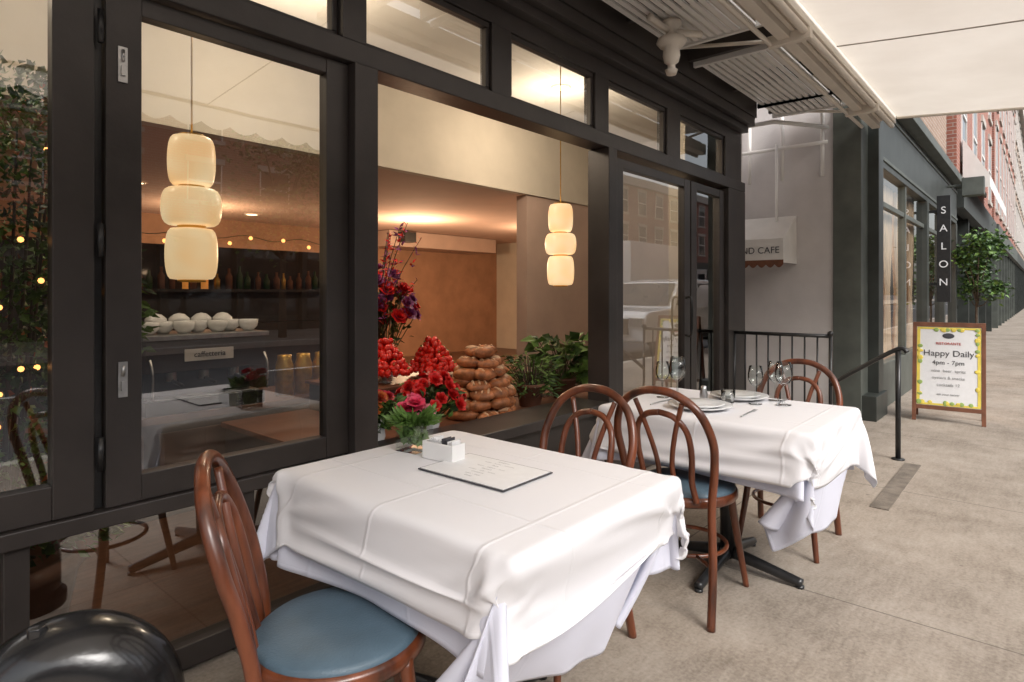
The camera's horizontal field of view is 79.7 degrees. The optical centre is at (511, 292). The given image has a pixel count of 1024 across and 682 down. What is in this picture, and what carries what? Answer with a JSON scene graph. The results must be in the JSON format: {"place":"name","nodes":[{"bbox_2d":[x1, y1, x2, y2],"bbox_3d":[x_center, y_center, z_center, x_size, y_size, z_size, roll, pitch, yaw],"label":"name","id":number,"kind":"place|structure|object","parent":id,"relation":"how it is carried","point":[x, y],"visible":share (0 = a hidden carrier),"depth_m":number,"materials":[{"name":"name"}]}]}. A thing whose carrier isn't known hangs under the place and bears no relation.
{"place":"outdoors","nodes":[
{"label":"outdoors","id":0,"kind":"place"},
{"bbox_2d":[312,351,318,378],"bbox_3d":[-1.354,0.552,4.357,0.117,0.275,0.120,0,0,41],"label":"gold tin","id":1,"kind":"object","parent":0,"point":[315,368],"visible":0.23,"depth_m":4.31,"materials":[{"name":"gold metal"}]},
{"bbox_2d":[183,309,1023,681],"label":"sidewalk","id":2,"kind":"structure","parent":0,"point":[921,579],"depth_m":2.69,"materials":[{"name":"concrete"}]},
{"bbox_2d":[0,609,184,681],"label":"standpipe","id":3,"kind":"object","parent":2,"relation":"on","point":[97,645],"visible":1,"depth_m":1.39,"materials":[{"name":"black metal"}]},
{"bbox_2d":[194,449,426,681],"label":"bentwood chair","id":4,"kind":"object","parent":2,"relation":"on","point":[346,633],"visible":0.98,"depth_m":1.41,"materials":[{"name":"brown wood"}]},
{"bbox_2d":[69,348,642,640],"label":"interior floor","id":5,"kind":"structure","parent":2,"relation":"on","point":[157,573],"depth_m":2.75,"materials":[{"name":"brown wood"}]},
{"bbox_2d":[0,50,159,625],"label":"potted shrub","id":6,"kind":"object","parent":5,"relation":"on","point":[54,566],"visible":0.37,"depth_m":2.00,"materials":[{"name":"green plant"}]},
{"bbox_2d":[0,386,308,536],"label":"bar counter","id":7,"kind":"object","parent":5,"relation":"on","point":[174,438],"visible":0.15,"depth_m":3.54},
{"bbox_2d":[142,328,268,417],"bbox_3d":[-1.923,0.464,3.739,0.531,0.448,0.720,0,0,41],"label":"espresso machine","id":8,"kind":"object","parent":7,"relation":"on","point":[206,369],"visible":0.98,"depth_m":3.62,"materials":[{"name":"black metal"}]},
{"bbox_2d":[142,322,159,334],"bbox_3d":[-2.065,0.203,3.478,0.120,0.070,0.120,0,0,41],"label":"ceramic bowl","id":9,"kind":"object","parent":8,"relation":"on","point":[152,324],"visible":0.52,"depth_m":3.46,"materials":[{"name":"ceramic"}]},
{"bbox_2d":[153,321,174,333],"bbox_3d":[-2.039,0.203,3.584,0.120,0.070,0.120,0,0,41],"label":"ceramic bowl","id":10,"kind":"object","parent":8,"relation":"on","point":[165,327],"visible":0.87,"depth_m":3.55,"materials":[{"name":"ceramic"}]},
{"bbox_2d":[144,314,166,321],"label":"ceramic bowl","id":11,"kind":"object","parent":10,"relation":"on","point":[162,318],"visible":0.53,"depth_m":3.60,"materials":[{"name":"ceramic"}]},
{"bbox_2d":[173,321,194,332],"bbox_3d":[-1.938,0.203,3.624,0.120,0.070,0.120,0,0,41],"label":"ceramic bowl","id":12,"kind":"object","parent":8,"relation":"on","point":[183,326],"visible":1,"depth_m":3.58,"materials":[{"name":"ceramic"}]},
{"bbox_2d":[168,313,189,320],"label":"ceramic bowl","id":13,"kind":"object","parent":12,"relation":"on","point":[179,317],"visible":0.62,"depth_m":3.70,"materials":[{"name":"ceramic"}]},
{"bbox_2d":[187,320,206,331],"bbox_3d":[-1.912,0.203,3.730,0.120,0.070,0.120,0,0,41],"label":"ceramic bowl","id":14,"kind":"object","parent":8,"relation":"on","point":[200,326],"visible":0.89,"depth_m":3.70,"materials":[{"name":"ceramic"}]},
{"bbox_2d":[191,312,211,320],"bbox_3d":[-1.941,0.154,3.834,0.120,0.062,0.120,0,0,41],"label":"ceramic bowl","id":15,"kind":"object","parent":14,"relation":"on","point":[201,316],"visible":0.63,"depth_m":3.80,"materials":[{"name":"ceramic"}]},
{"bbox_2d":[207,320,227,331],"bbox_3d":[-1.810,0.203,3.771,0.120,0.070,0.120,0,0,41],"label":"ceramic bowl","id":16,"kind":"object","parent":8,"relation":"on","point":[216,325],"visible":1,"depth_m":3.73,"materials":[{"name":"ceramic"}]},
{"bbox_2d":[219,319,238,330],"bbox_3d":[-1.784,0.203,3.877,0.120,0.070,0.120,0,0,41],"label":"ceramic bowl","id":17,"kind":"object","parent":8,"relation":"on","point":[232,324],"visible":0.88,"depth_m":3.84,"materials":[{"name":"ceramic"}]},
{"bbox_2d":[212,312,231,319],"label":"ceramic bowl","id":18,"kind":"object","parent":17,"relation":"on","point":[222,316],"visible":0.66,"depth_m":3.89,"materials":[{"name":"ceramic"}]},
{"bbox_2d":[239,319,257,329],"bbox_3d":[-1.683,0.203,3.917,0.120,0.070,0.120,0,0,41],"label":"ceramic bowl","id":19,"kind":"object","parent":8,"relation":"on","point":[248,324],"visible":1,"depth_m":3.87,"materials":[{"name":"ceramic"}]},
{"bbox_2d":[275,354,293,395],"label":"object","id":20,"kind":"object","parent":7,"relation":"on","point":[284,375],"visible":1,"depth_m":4.10,"materials":[{"name":"glass"}]},
{"bbox_2d":[294,353,311,393],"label":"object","id":21,"kind":"object","parent":7,"relation":"on","point":[303,368],"visible":0.97,"depth_m":4.20,"materials":[{"name":"glass"}]},
{"bbox_2d":[0,219,378,416],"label":"back bar shelf","id":22,"kind":"object","parent":5,"relation":"on","point":[275,293],"visible":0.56,"depth_m":7.03,"materials":[{"name":"orange"}]},
{"bbox_2d":[0,0,715,390],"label":"interior walls","id":23,"kind":"structure","parent":5,"relation":"on","point":[476,194],"depth_m":6.27,"materials":[{"name":"paint"}]},
{"bbox_2d":[160,37,221,281],"bbox_3d":[-1.367,-0.978,2.619,0.236,1.864,0.236,0,0,41],"label":"pendant lantern","id":24,"kind":"object","parent":23,"relation":"hanging from","point":[191,205],"visible":1,"depth_m":2.54,"materials":[{"name":"beige"}]},
{"bbox_2d":[142,84,570,220],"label":"downlights","id":25,"kind":"object","parent":23,"relation":"on","point":[564,87],"visible":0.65,"depth_m":5.74,"materials":[{"name":"white"}]},
{"bbox_2d":[398,230,415,242],"bbox_3d":[-1.892,-1.020,11.085,0.200,0.220,0.250,0,0,41],"label":"wall speaker","id":26,"kind":"object","parent":23,"relation":"attached to","point":[409,237],"depth_m":11.01,"materials":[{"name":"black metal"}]},
{"bbox_2d":[545,66,575,286],"bbox_3d":[0.365,-0.978,4.612,0.236,1.864,0.236,0,0,41],"label":"pendant lantern","id":27,"kind":"object","parent":23,"relation":"hanging from","point":[560,244],"visible":1,"depth_m":4.53,"materials":[{"name":"beige paper"}]},
{"bbox_2d":[221,372,587,526],"bbox_3d":[-0.480,0.920,4.074,1.250,0.700,2.320,0,0,41],"label":"display counter","id":28,"kind":"object","parent":5,"relation":"on","point":[253,432],"visible":0.2,"depth_m":3.54,"materials":[{"name":"brown wood"}]},
{"bbox_2d":[378,389,406,440],"bbox_3d":[-0.678,0.614,3.036,0.342,0.292,0.370,0,0,41],"label":"red rose bouquet","id":29,"kind":"object","parent":28,"relation":"on","point":[387,399],"visible":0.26,"depth_m":2.99,"materials":[{"name":"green plant"}]},
{"bbox_2d":[378,337,413,382],"bbox_3d":[-0.807,0.426,3.913,0.344,0.287,0.356,0,0,41],"label":"strawberry pyramid","id":30,"kind":"object","parent":28,"relation":"on","point":[391,362],"visible":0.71,"depth_m":3.85,"materials":[{"name":"food"}]},
{"bbox_2d":[378,263,420,346],"bbox_3d":[-0.854,0.184,4.217,0.461,0.772,0.491,0,0,41],"label":"tall flower arrangement","id":31,"kind":"object","parent":28,"relation":"on","point":[410,309],"visible":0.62,"depth_m":4.13,"materials":[{"name":"plant"}]},
{"bbox_2d":[378,222,421,338],"bbox_3d":[-0.954,0.015,4.202,0.619,0.953,0.662,0,0,-22],"label":"branch spray","id":32,"kind":"object","parent":28,"relation":"on","point":[385,269],"visible":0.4,"depth_m":4.09,"materials":[{"name":"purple plant"}]},
{"bbox_2d":[394,370,466,429],"bbox_3d":[-0.444,0.588,3.284,0.407,0.344,0.411,0,0,41],"label":"red rose bouquet","id":33,"kind":"object","parent":28,"relation":"on","point":[432,383],"visible":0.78,"depth_m":3.23,"materials":[{"name":"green plant"}]},
{"bbox_2d":[408,336,456,372],"bbox_3d":[-0.555,0.445,4.276,0.358,0.289,0.334,0,0,41],"label":"strawberry pyramid","id":34,"kind":"object","parent":28,"relation":"on","point":[432,353],"visible":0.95,"depth_m":4.19,"materials":[{"name":"food"}]},
{"bbox_2d":[443,344,515,420],"bbox_3d":[-0.194,0.548,3.803,0.470,0.452,0.478,0,0,41],"label":"bread stack","id":35,"kind":"object","parent":28,"relation":"on","point":[482,377],"visible":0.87,"depth_m":3.66,"materials":[{"name":"brown food"}]},
{"bbox_2d":[500,351,564,406],"bbox_3d":[0.123,0.579,4.131,0.479,0.362,0.494,0,0,41],"label":"leafy potted plant","id":36,"kind":"object","parent":28,"relation":"on","point":[530,390],"visible":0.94,"depth_m":4.07,"materials":[{"name":"green plant"}]},
{"bbox_2d":[520,331,587,398],"bbox_3d":[0.366,0.518,4.427,0.614,0.484,0.564,0,0,41],"label":"leafy potted plant","id":37,"kind":"object","parent":28,"relation":"on","point":[575,373],"visible":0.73,"depth_m":4.37,"materials":[{"name":"green plant"}]},
{"bbox_2d":[0,0,754,669],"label":"window frames","id":38,"kind":"structure","parent":2,"relation":"on","point":[600,60],"depth_m":3.29,"materials":[{"name":"black paint"}]},
{"bbox_2d":[0,0,93,532],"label":"sash","id":39,"kind":"object","parent":38,"relation":"attached to","point":[67,490],"visible":1,"depth_m":1.81,"materials":[{"name":"black paint"}]},
{"bbox_2d":[94,0,101,508],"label":"hinge gap","id":40,"kind":"object","parent":38,"relation":"attached to","point":[97,259],"visible":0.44,"depth_m":1.89,"materials":[{"name":"black metal"}]},
{"bbox_2d":[97,8,103,470],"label":"hinges","id":41,"kind":"object","parent":38,"relation":"attached to","point":[100,237],"visible":1,"depth_m":1.86,"materials":[{"name":"black metal"}]},
{"bbox_2d":[0,491,253,645],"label":"muntins","id":42,"kind":"object","parent":38,"relation":"attached to","point":[14,592],"visible":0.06,"depth_m":1.73,"materials":[{"name":"black paint"}]},
{"bbox_2d":[102,0,347,507],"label":"sash","id":43,"kind":"object","parent":38,"relation":"attached to","point":[126,479],"visible":0.98,"depth_m":1.96,"materials":[{"name":"black paint"}]},
{"bbox_2d":[118,46,127,397],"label":"flush bolts","id":44,"kind":"object","parent":43,"relation":"attached to","point":[122,78],"visible":1,"depth_m":1.91,"materials":[{"name":"metal"}]},
{"bbox_2d":[617,158,689,469],"bbox_3d":[1.046,0.175,4.556,0.056,2.170,1.150,0,0,41],"label":"door","id":45,"kind":"structure","parent":38,"relation":"attached to","point":[682,185],"depth_m":4.89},
{"bbox_2d":[685,296,692,336],"bbox_3d":[1.411,0.190,4.881,0.067,0.332,0.020,0,0,41],"label":"door pull","id":46,"kind":"object","parent":45,"relation":"attached to","point":[691,302],"depth_m":4.86,"materials":[{"name":"black metal"}]},
{"bbox_2d":[690,181,723,390],"bbox_3d":[1.659,0.175,5.262,0.056,2.170,0.680,0,0,41],"label":"door","id":47,"kind":"structure","parent":38,"relation":"attached to","point":[716,194],"depth_m":5.42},
{"bbox_2d":[258,431,682,681],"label":"dining table","id":48,"kind":"object","parent":2,"relation":"on","point":[555,574],"visible":0.88,"depth_m":1.51,"materials":[{"name":"white fabric"}]},
{"bbox_2d":[382,392,444,453],"bbox_3d":[-0.334,0.438,2.071,0.205,0.183,0.197,0,0,33],"label":"flower vase","id":49,"kind":"object","parent":48,"relation":"on","point":[413,415],"visible":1,"depth_m":2.05,"materials":[{"name":"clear glass"}]},
{"bbox_2d":[422,435,464,461],"bbox_3d":[-0.218,0.495,1.959,0.130,0.070,0.060,0,0,37],"label":"sugar caddy","id":50,"kind":"object","parent":48,"relation":"on","point":[440,448],"visible":0.98,"depth_m":1.93,"materials":[{"name":"ceramic"}]},
{"bbox_2d":[418,453,552,491],"bbox_3d":[-0.081,0.527,1.820,0.336,0.005,0.224,0,0,39],"label":"menu card","id":51,"kind":"object","parent":48,"relation":"on","point":[493,474],"visible":1,"depth_m":1.80,"materials":[{"name":"white paper"}]},
{"bbox_2d":[539,384,636,638],"bbox_3d":[0.172,0.831,2.286,0.447,0.925,0.530,0,0,41],"label":"bentwood chair","id":52,"kind":"object","parent":2,"relation":"on","point":[612,394],"visible":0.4,"depth_m":2.43,"materials":[{"name":"brown wood"}]},
{"bbox_2d":[614,386,748,632],"bbox_3d":[0.727,0.831,2.617,0.447,0.925,0.530,0,0,39],"label":"bentwood chair","id":53,"kind":"object","parent":2,"relation":"on","point":[712,493],"visible":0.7,"depth_m":2.45,"materials":[{"name":"brown wood"}]},
{"bbox_2d":[581,387,870,592],"bbox_3d":[0.996,0.910,2.921,1.152,0.760,0.934,0,0,41],"label":"dining table","id":54,"kind":"object","parent":2,"relation":"on","point":[802,460],"visible":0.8,"depth_m":2.54,"materials":[{"name":"white fabric"}]},
{"bbox_2d":[656,361,669,397],"bbox_3d":[0.761,0.438,3.101,0.070,0.181,0.070,0,0,41],"label":"wine glass","id":55,"kind":"object","parent":54,"relation":"on","point":[667,362],"visible":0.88,"depth_m":3.09,"materials":[{"name":"clear glass"}]},
{"bbox_2d":[669,356,685,399],"bbox_3d":[0.811,0.421,3.005,0.082,0.213,0.082,0,0,41],"label":"wine glass","id":56,"kind":"object","parent":54,"relation":"on","point":[683,358],"visible":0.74,"depth_m":3.00,"materials":[{"name":"clear glass"}]},
{"bbox_2d":[670,356,684,390],"bbox_3d":[0.844,0.427,3.135,0.078,0.202,0.078,0,0,41],"label":"wine glass","id":57,"kind":"object","parent":54,"relation":"on","point":[680,375],"visible":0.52,"depth_m":3.13,"materials":[{"name":"clear glass"}]},
{"bbox_2d":[668,399,732,411],"bbox_3d":[0.866,0.519,2.825,0.290,0.021,0.290,0,0,41],"label":"dinner plate","id":58,"kind":"object","parent":54,"relation":"on","point":[727,405],"visible":0.38,"depth_m":2.80,"materials":[{"name":"ceramic"}]},
{"bbox_2d":[675,398,724,408],"bbox_3d":[0.866,0.513,2.825,0.220,0.021,0.220,0,0,41],"label":"side plate","id":59,"kind":"object","parent":58,"relation":"on","point":[703,403],"visible":0.66,"depth_m":2.85,"materials":[{"name":"ceramic"}]},
{"bbox_2d":[700,385,707,398],"bbox_3d":[0.944,0.492,3.022,0.040,0.075,0.040,0,0,41],"label":"salt shaker","id":60,"kind":"object","parent":54,"relation":"on","point":[703,392],"visible":0.69,"depth_m":3.01,"materials":[{"name":"metal"}]},
{"bbox_2d":[721,389,735,402],"bbox_3d":[1.047,0.500,2.972,0.068,0.060,0.068,0,0,41],"label":"candle holder","id":61,"kind":"object","parent":54,"relation":"on","point":[723,393],"visible":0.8,"depth_m":2.96,"materials":[{"name":"clear glass"}]},
{"bbox_2d":[710,390,768,400],"bbox_3d":[1.139,0.519,3.078,0.280,0.021,0.280,0,0,41],"label":"dinner plate","id":62,"kind":"object","parent":54,"relation":"on","point":[762,396],"visible":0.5,"depth_m":3.04,"materials":[{"name":"ceramic"}]},
{"bbox_2d":[717,390,761,398],"bbox_3d":[1.139,0.513,3.078,0.210,0.021,0.210,0,0,41],"label":"side plate","id":63,"kind":"object","parent":62,"relation":"on","point":[743,394],"visible":0.81,"depth_m":3.10,"materials":[{"name":"ceramic"}]},
{"bbox_2d":[748,365,762,404],"bbox_3d":[1.157,0.438,2.916,0.070,0.181,0.070,0,0,41],"label":"wine glass","id":64,"kind":"object","parent":54,"relation":"on","point":[753,403],"visible":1,"depth_m":2.91,"materials":[{"name":"clear glass"}]},
{"bbox_2d":[767,361,783,400],"bbox_3d":[1.292,0.432,3.011,0.074,0.192,0.074,0,0,41],"label":"wine glass","id":65,"kind":"object","parent":54,"relation":"on","point":[780,379],"visible":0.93,"depth_m":3.01,"materials":[{"name":"clear glass"}]},
{"bbox_2d":[775,361,792,405],"bbox_3d":[1.279,0.427,2.889,0.078,0.202,0.078,0,0,41],"label":"wine glass","id":66,"kind":"object","parent":54,"relation":"on","point":[780,404],"visible":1,"depth_m":2.88,"materials":[{"name":"clear glass"}]},
{"bbox_2d":[623,92,832,404],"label":"side wall","id":67,"kind":"structure","parent":2,"relation":"on","point":[791,298],"depth_m":6.76,"materials":[{"name":"white paint"}]},
{"bbox_2d":[745,216,796,267],"bbox_3d":[2.651,-0.545,6.662,0.700,0.570,0.446,0,0,41],"label":"entry canopy","id":68,"kind":"object","parent":67,"relation":"attached to","point":[770,242],"visible":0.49,"depth_m":6.46,"materials":[{"name":"white fabric"}]},
{"bbox_2d":[742,113,828,221],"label":"pipes","id":69,"kind":"object","parent":67,"relation":"attached to","point":[782,147],"visible":0.66,"depth_m":6.62,"materials":[{"name":"white metal"}]},
{"bbox_2d":[734,330,833,404],"bbox_3d":[2.332,0.802,5.327,0.838,0.975,0.050,0,0,41],"label":"areaway railing","id":70,"kind":"object","parent":2,"relation":"on","point":[829,334],"visible":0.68,"depth_m":5.32,"materials":[{"name":"black metal"}]},
{"bbox_2d":[739,358,842,563],"bbox_3d":[1.464,0.831,3.243,0.447,0.925,0.530,0,0,38],"label":"bentwood chair","id":71,"kind":"object","parent":2,"relation":"on","point":[831,376],"visible":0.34,"depth_m":3.35,"materials":[{"name":"brown wood"}]},
{"bbox_2d":[829,346,908,460],"bbox_3d":[2.828,0.851,4.882,0.564,0.878,0.090,0,0,41],"label":"stair handrail","id":72,"kind":"object","parent":2,"relation":"on","point":[897,352],"visible":0.91,"depth_m":4.74,"materials":[{"name":"black metal"}]},
{"bbox_2d":[869,463,920,510],"bbox_3d":[2.599,1.287,4.133,0.100,0.006,1.250,0,0,41],"label":"cellar hatch strip","id":73,"kind":"object","parent":2,"relation":"on","point":[890,493],"visible":1,"depth_m":4.04,"materials":[{"name":"metal"}]},
{"bbox_2d":[833,106,962,421],"bbox_3d":[2.250,-2.710,12.633,10.820,8.000,8.080,0,0,41],"label":"shopfront","id":74,"kind":"object","parent":2,"relation":"on","point":[910,155],"visible":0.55,"depth_m":6.38,"materials":[{"name":"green paint"}]},
{"bbox_2d":[883,173,951,361],"bbox_3d":[6.348,-0.285,9.421,0.001,2.150,7.450,0,0,41],"label":"shop glass","id":75,"kind":"object","parent":74,"relation":"attached to","point":[892,275],"depth_m":8.13,"materials":[{"name":"clear glass"}]},
{"bbox_2d":[929,195,950,301],"bbox_3d":[6.463,-0.660,9.272,0.270,1.600,0.084,0,0,41],"label":"blade sign","id":76,"kind":"object","parent":74,"relation":"attached to","point":[943,212],"visible":1,"depth_m":9.21,"materials":[{"name":"black metal"}]},
{"bbox_2d":[948,176,984,196],"bbox_3d":[8.033,-1.870,10.918,0.600,0.320,0.220,0,0,41],"label":"box sign","id":77,"kind":"object","parent":74,"relation":"attached to","point":[972,186],"visible":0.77,"depth_m":10.76,"materials":[{"name":"grey metal"}]},
{"bbox_2d":[912,322,985,426],"bbox_3d":[4.414,0.797,6.206,0.600,0.990,0.363,0,0,37],"label":"sidewalk sign","id":78,"kind":"object","parent":2,"relation":"on","point":[949,367],"visible":1,"depth_m":6.13,"materials":[{"name":"paper"}]},
{"bbox_2d":[951,224,1020,322],"bbox_3d":[9.094,-0.024,11.936,1.255,2.631,1.326,0,0,41],"label":"street tree","id":79,"kind":"object","parent":2,"relation":"on","point":[988,244],"visible":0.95,"depth_m":11.87,"materials":[{"name":"green plant"}]},
{"bbox_2d":[946,112,995,331],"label":"brick building","id":80,"kind":"structure","parent":0,"point":[973,131],"depth_m":14.94,"materials":[{"name":"red brick"}]},
{"bbox_2d":[963,140,1005,215],"bbox_3d":[11.752,-2.685,15.158,0.450,1.050,6.700,0,0,41],"label":"shop awning","id":81,"kind":"object","parent":80,"relation":"attached to","point":[973,166],"visible":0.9,"depth_m":12.70,"materials":[{"name":"white fabric"}]},
{"bbox_2d":[992,110,1017,327],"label":"brick building","id":82,"kind":"structure","parent":0,"point":[1003,153],"depth_m":25.89,"materials":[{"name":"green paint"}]},
{"bbox_2d":[1015,110,1023,313],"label":"brick building","id":83,"kind":"structure","parent":0,"point":[1019,208],"depth_m":40.49,"materials":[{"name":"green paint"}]},
{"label":"upper storeys","id":84,"kind":"object","parent":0,"visible":0},
{"bbox_2d":[559,0,846,117],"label":"soffit","id":85,"kind":"structure","parent":84,"relation":"attached to","point":[610,18],"depth_m":4.42,"materials":[{"name":"black paint"}]},
{"bbox_2d":[646,13,702,75],"bbox_3d":[1.033,-1.558,3.914,0.214,0.346,0.436,0,0,41],"label":"soffit lamp","id":86,"kind":"object","parent":85,"relation":"attached to","point":[671,42],"visible":1,"depth_m":3.87,"materials":[{"name":"white metal"}]},
{"bbox_2d":[602,0,845,117],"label":"louvre slats","id":87,"kind":"object","parent":85,"relation":"attached to","point":[769,103],"visible":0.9,"depth_m":4.62,"materials":[{"name":"grey metal"}]},
{"bbox_2d":[680,0,1023,128],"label":"canvas awning","id":88,"kind":"object","parent":85,"relation":"attached to","point":[871,64],"visible":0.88,"depth_m":4.31,"materials":[{"name":"white fabric"}]}
]}

